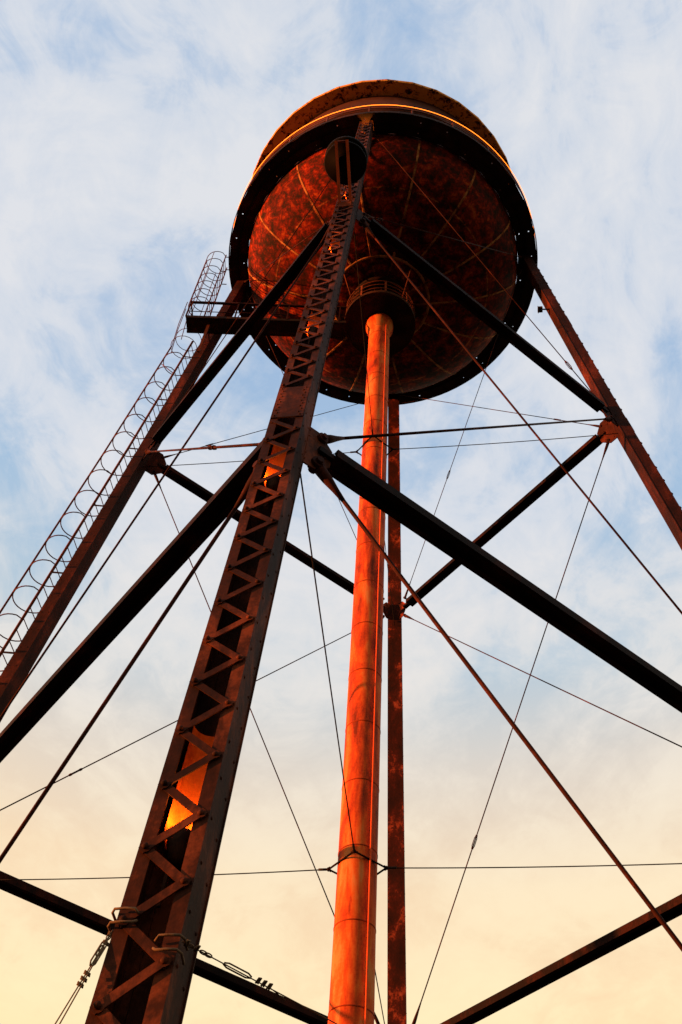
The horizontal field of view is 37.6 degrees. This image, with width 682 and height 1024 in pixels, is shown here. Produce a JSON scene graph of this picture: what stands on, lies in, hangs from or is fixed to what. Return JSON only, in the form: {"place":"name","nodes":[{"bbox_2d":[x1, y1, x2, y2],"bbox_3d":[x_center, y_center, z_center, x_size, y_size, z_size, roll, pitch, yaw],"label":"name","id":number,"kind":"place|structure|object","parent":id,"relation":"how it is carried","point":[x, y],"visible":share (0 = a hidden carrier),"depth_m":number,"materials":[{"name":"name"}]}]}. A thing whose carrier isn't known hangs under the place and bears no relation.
{"place":"outdoors","nodes":[
{"label":"outdoors","id":0,"kind":"place"},
{"bbox_2d":[0,0,681,1023],"label":"sky","id":1,"kind":"structure","parent":0,"point":[134,134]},
{"label":"ground","id":2,"kind":"structure","parent":0,"visible":0},
{"bbox_2d":[0,79,681,1023],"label":"water tower","id":3,"kind":"structure","parent":2,"relation":"on","point":[414,291],"depth_m":18.79,"materials":[{"name":"metal"}]},
{"bbox_2d":[55,907,139,1023],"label":"wire rope","id":4,"kind":"object","parent":3,"relation":"attached to","point":[99,951],"visible":0.98,"depth_m":4.84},
{"bbox_2d":[0,297,200,671],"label":"caged ladder","id":5,"kind":"object","parent":3,"relation":"attached to","point":[99,494],"visible":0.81,"depth_m":21.87,"materials":[{"name":"metal"}]},
{"bbox_2d":[156,726,214,907],"bbox_3d":[-0.874,1.747,5.866,0.248,1.408,0.314,2,-53,2],"label":"leg lamp","id":6,"kind":"object","parent":3,"relation":"attached to","point":[189,786],"visible":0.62,"depth_m":5.94,"materials":[{"name":"metal"}]},
{"bbox_2d":[188,251,231,328],"bbox_3d":[-3.783,-6.343,28.612,0.763,4.150,0.722,2,-53,2],"label":"caged ladder","id":7,"kind":"object","parent":3,"relation":"attached to","point":[217,280],"visible":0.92,"depth_m":28.86,"materials":[{"name":"metal"}]},
{"bbox_2d":[152,933,336,1023],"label":"wire rope","id":8,"kind":"object","parent":3,"relation":"attached to","point":[225,965],"visible":1,"depth_m":4.92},
{"bbox_2d":[264,445,286,507],"bbox_3d":[-0.600,-0.359,9.610,0.248,1.408,0.314,2,-53,2],"label":"leg lamp","id":9,"kind":"object","parent":3,"relation":"attached to","point":[273,483],"visible":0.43,"depth_m":9.74,"materials":[{"name":"metal"}]},
{"bbox_2d":[306,311,320,345],"bbox_3d":[-0.332,-2.421,13.276,0.248,1.408,0.314,2,-53,2],"label":"leg lamp","id":10,"kind":"object","parent":3,"relation":"attached to","point":[314,329],"visible":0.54,"depth_m":12.98,"materials":[{"name":"metal"}]},
{"bbox_2d":[329,237,339,258],"bbox_3d":[-0.068,-4.454,16.889,0.248,1.408,0.314,2,-53,2],"label":"leg lamp","id":11,"kind":"object","parent":3,"relation":"attached to","point":[335,251],"visible":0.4,"depth_m":16.58,"materials":[{"name":"metal"}]},
{"bbox_2d":[324,136,367,207],"bbox_3d":[0.054,-6.559,19.154,0.859,1.575,0.883,32,-58,-19],"label":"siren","id":12,"kind":"object","parent":3,"relation":"attached to","point":[345,160],"visible":1,"depth_m":19.32,"materials":[{"name":"metal"}]},
{"bbox_2d":[233,104,534,233],"bbox_3d":[1.262,-7.639,30.676,9.264,0.016,9.264,2,-53,2],"label":"rope light","id":13,"kind":"object","parent":3,"relation":"attached to","point":[396,105],"visible":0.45,"depth_m":28.42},
{"bbox_2d":[538,306,548,312],"bbox_3d":[5.417,-5.417,26.833,0.311,0.110,0.171,2,-53,2],"label":"floodlight","id":14,"kind":"object","parent":3,"relation":"attached to","point":[540,309],"visible":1,"depth_m":26.80,"materials":[{"name":"metal"}]}
]}

